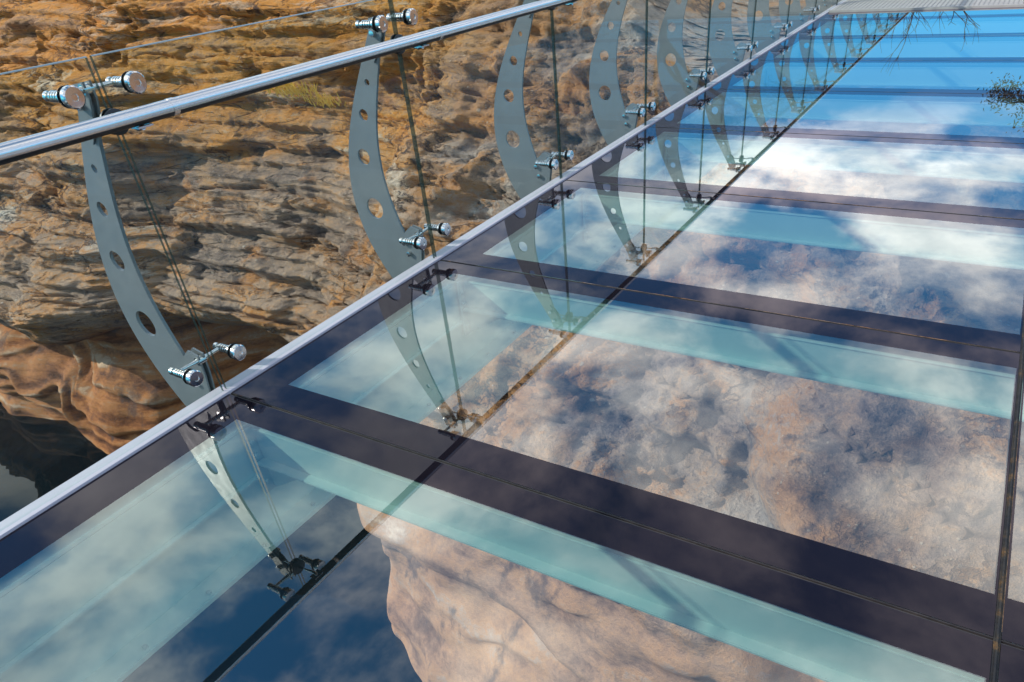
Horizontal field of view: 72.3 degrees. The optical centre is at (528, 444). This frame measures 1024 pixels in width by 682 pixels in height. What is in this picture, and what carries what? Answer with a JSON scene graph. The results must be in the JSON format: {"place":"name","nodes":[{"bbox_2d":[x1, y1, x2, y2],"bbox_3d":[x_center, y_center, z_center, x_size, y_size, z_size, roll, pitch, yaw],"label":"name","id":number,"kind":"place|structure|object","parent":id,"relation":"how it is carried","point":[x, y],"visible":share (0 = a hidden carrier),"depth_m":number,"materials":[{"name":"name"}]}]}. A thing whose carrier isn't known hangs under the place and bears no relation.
{"place":"outdoors","nodes":[
{"label":"outdoors","id":0,"kind":"place"},
{"bbox_2d":[0,402,421,681],"bbox_3d":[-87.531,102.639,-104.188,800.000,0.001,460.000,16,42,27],"label":"water","id":1,"kind":"structure","parent":0,"point":[306,601],"depth_m":16.01,"materials":[{"name":"blue liquid"}]},
{"bbox_2d":[0,0,845,538],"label":"edge trim","id":2,"kind":"structure","parent":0,"point":[32,510],"depth_m":3.33,"materials":[{"name":"metal"}]},
{"bbox_2d":[0,56,223,390],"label":"balustrade pane","id":3,"kind":"object","parent":2,"relation":"on","point":[130,166],"visible":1,"depth_m":2.54,"materials":[{"name":"clear glass"}]},
{"bbox_2d":[89,0,434,388],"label":"balustrade pane","id":4,"kind":"object","parent":2,"relation":"on","point":[140,178],"visible":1,"depth_m":2.84,"materials":[{"name":"clear glass"}]},
{"bbox_2d":[390,0,560,256],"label":"balustrade pane","id":5,"kind":"object","parent":2,"relation":"on","point":[404,75],"visible":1,"depth_m":3.92,"materials":[{"name":"clear glass"}]},
{"bbox_2d":[552,0,646,177],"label":"balustrade pane","id":6,"kind":"object","parent":2,"relation":"on","point":[557,86],"visible":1,"depth_m":5.09,"materials":[{"name":"clear glass"}]},
{"bbox_2d":[646,0,710,124],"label":"balustrade pane","id":7,"kind":"object","parent":2,"relation":"on","point":[706,53],"visible":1,"depth_m":6.68,"materials":[{"name":"clear glass"}]},
{"bbox_2d":[706,0,755,86],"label":"balustrade pane","id":8,"kind":"object","parent":2,"relation":"on","point":[751,40],"visible":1,"depth_m":7.84,"materials":[{"name":"clear glass"}]},
{"bbox_2d":[751,0,789,57],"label":"balustrade pane","id":9,"kind":"object","parent":2,"relation":"on","point":[787,21],"visible":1,"depth_m":8.95,"materials":[{"name":"clear glass"}]},
{"bbox_2d":[0,0,1023,681],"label":"cliff","id":10,"kind":"structure","parent":0,"point":[252,200],"depth_m":12.42,"materials":[{"name":"stone"}]},
{"bbox_2d":[267,80,316,99],"bbox_3d":[-5.417,-8.101,15.842,1.969,0.641,0.606,12,40,22],"label":"grass tuft","id":11,"kind":"object","parent":10,"relation":"on","point":[292,90],"visible":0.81,"depth_m":15.93,"materials":[{"name":"yellow plant"}]},
{"bbox_2d":[298,87,345,107],"bbox_3d":[-4.621,-7.669,15.539,1.498,0.491,0.680,16,42,27],"label":"grass tuft","id":12,"kind":"object","parent":10,"relation":"on","point":[327,101],"visible":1,"depth_m":15.70,"materials":[{"name":"yellow plant"}]},
{"bbox_2d":[0,89,801,681],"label":"edge girder","id":13,"kind":"object","parent":10,"relation":"attached to","point":[120,589],"visible":0.45,"depth_m":2.88,"materials":[{"name":"paint"}]},
{"bbox_2d":[42,71,246,406],"bbox_3d":[-1.519,-0.636,2.872,0.703,1.566,0.301,16,42,27],"label":"curved post","id":14,"kind":"object","parent":13,"relation":"attached to","point":[187,376],"visible":0.94,"depth_m":2.89,"materials":[{"name":"metal"}]},
{"bbox_2d":[349,8,450,277],"bbox_3d":[-0.738,-1.483,3.890,0.703,1.566,0.301,16,42,27],"label":"curved post","id":15,"kind":"object","parent":13,"relation":"attached to","point":[398,249],"visible":0.85,"depth_m":3.96,"materials":[{"name":"metal"}]},
{"bbox_2d":[494,0,576,198],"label":"curved post","id":16,"kind":"object","parent":13,"relation":"attached to","point":[528,171],"visible":0.79,"depth_m":5.03,"materials":[{"name":"metal"}]},
{"bbox_2d":[589,0,655,144],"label":"curved post","id":17,"kind":"object","parent":13,"relation":"attached to","point":[615,119],"visible":0.88,"depth_m":6.07,"materials":[{"name":"metal"}]},
{"bbox_2d":[241,407,1023,681],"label":"cross beam","id":18,"kind":"structure","parent":13,"relation":"attached to","point":[816,648],"depth_m":2.22,"materials":[{"name":"paint"}]},
{"bbox_2d":[230,261,1019,640],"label":"floor panel","id":19,"kind":"structure","parent":18,"relation":"on","point":[940,601],"depth_m":2.46,"materials":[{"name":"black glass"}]},
{"bbox_2d":[984,290,1023,681],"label":"floor seal","id":20,"kind":"object","parent":18,"relation":"on","point":[995,655],"depth_m":2.06,"materials":[{"name":"black rubber"}]},
{"bbox_2d":[1000,376,1023,651],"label":"floor panel","id":21,"kind":"structure","parent":18,"relation":"on","point":[1013,625],"depth_m":1.81,"materials":[{"name":"clear glass"}]},
{"bbox_2d":[657,0,713,105],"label":"curved post","id":22,"kind":"object","parent":13,"relation":"attached to","point":[678,81],"visible":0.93,"depth_m":7.12,"materials":[{"name":"metal"}]},
{"bbox_2d":[709,0,757,75],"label":"curved post","id":23,"kind":"object","parent":13,"relation":"attached to","point":[726,54],"visible":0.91,"depth_m":8.16,"materials":[{"name":"metal"}]},
{"bbox_2d":[456,275,1023,421],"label":"cross beam","id":24,"kind":"structure","parent":13,"relation":"attached to","point":[970,386],"depth_m":3.23,"materials":[{"name":"paint"}]},
{"bbox_2d":[439,180,1023,353],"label":"floor panel","id":25,"kind":"structure","parent":24,"relation":"on","point":[473,250],"depth_m":3.69,"materials":[{"name":"clear glass"}]},
{"bbox_2d":[747,0,792,52],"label":"curved post","id":26,"kind":"object","parent":13,"relation":"attached to","point":[766,33],"visible":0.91,"depth_m":9.20,"materials":[{"name":"metal"}]},
{"bbox_2d":[779,0,819,33],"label":"curved post","id":27,"kind":"object","parent":13,"relation":"attached to","point":[798,16],"visible":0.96,"depth_m":10.25,"materials":[{"name":"metal"}]},
{"bbox_2d":[582,189,1023,269],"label":"cross beam","id":28,"kind":"structure","parent":13,"relation":"attached to","point":[967,243],"depth_m":4.29,"materials":[{"name":"paint"}]},
{"bbox_2d":[565,127,1023,219],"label":"floor panel","id":29,"kind":"structure","parent":28,"relation":"on","point":[651,141],"depth_m":5.09,"materials":[{"name":"clear glass"}]},
{"bbox_2d":[664,153,1023,182],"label":"cross beam","id":30,"kind":"structure","parent":13,"relation":"attached to","point":[997,170],"depth_m":5.26,"materials":[{"name":"paint"}]},
{"bbox_2d":[649,89,1023,143],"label":"floor panel","id":31,"kind":"structure","parent":30,"relation":"on","point":[993,118],"depth_m":5.87,"materials":[{"name":"clear glass"}]},
{"bbox_2d":[829,35,973,37],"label":"cross beam","id":32,"kind":"structure","parent":13,"relation":"attached to","point":[901,36],"depth_m":9.69,"materials":[{"name":"metal"}]},
{"bbox_2d":[817,7,1023,20],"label":"floor panel","id":33,"kind":"structure","parent":32,"relation":"on","point":[1004,11],"depth_m":9.80,"materials":[{"name":"clear glass"}]},
{"bbox_2d":[805,0,832,18],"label":"curved post","id":34,"kind":"object","parent":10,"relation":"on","point":[825,5],"visible":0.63,"depth_m":11.32,"materials":[{"name":"metal"}]},
{"bbox_2d":[831,0,841,5],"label":"curved post","id":35,"kind":"object","parent":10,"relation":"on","point":[834,2],"visible":0.02,"depth_m":12.43,"materials":[{"name":"metal"}]},
{"bbox_2d":[829,0,1023,19],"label":"landing platform","id":36,"kind":"structure","parent":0,"point":[870,5],"depth_m":10.38,"materials":[{"name":"white metal"}]},
{"bbox_3d":[0.464,1.543,0.796,5.508,0.335,0.230,16,42,27],"label":"cross beam","id":37,"kind":"object","parent":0,"visible":0},
{"bbox_2d":[0,394,992,681],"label":"floor panel","id":38,"kind":"structure","parent":37,"relation":"on","point":[854,614],"depth_m":2.29,"materials":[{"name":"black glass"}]},
{"bbox_2d":[998,644,1023,681],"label":"floor panel","id":39,"kind":"structure","parent":37,"relation":"on","point":[1011,666],"depth_m":1.69,"materials":[{"name":"clear glass"}]},
{"bbox_3d":[4.369,-2.694,5.886,5.508,0.335,0.230,16,42,27],"label":"cross beam","id":40,"kind":"object","parent":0,"visible":0},
{"bbox_2d":[709,60,1023,94],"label":"floor panel","id":41,"kind":"structure","parent":40,"relation":"on","point":[965,76],"depth_m":6.92,"materials":[{"name":"clear glass"}]},
{"bbox_3d":[5.150,-3.541,6.903,5.508,0.335,0.230,16,42,27],"label":"cross beam","id":42,"kind":"object","parent":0,"visible":0},
{"bbox_2d":[753,35,1023,60],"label":"floor panel","id":43,"kind":"structure","parent":42,"relation":"on","point":[995,47],"depth_m":7.97,"materials":[{"name":"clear glass"}]},
{"bbox_3d":[5.931,-4.389,7.921,5.508,0.335,0.230,16,42,27],"label":"cross beam","id":44,"kind":"object","parent":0,"visible":0},
{"bbox_2d":[789,15,1023,37],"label":"floor panel","id":45,"kind":"structure","parent":44,"relation":"on","point":[974,26],"depth_m":9.00,"materials":[{"name":"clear glass"}]},
{"bbox_3d":[8.635,-11.651,16.105,0.703,1.566,0.301,16,42,27],"label":"curved post","id":46,"kind":"object","parent":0,"visible":0},
{"bbox_2d":[0,0,577,165],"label":"handrail","id":47,"kind":"object","parent":46,"relation":"attached to","point":[21,148],"visible":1,"depth_m":2.56,"materials":[{"name":"stainless steel"}]}
]}

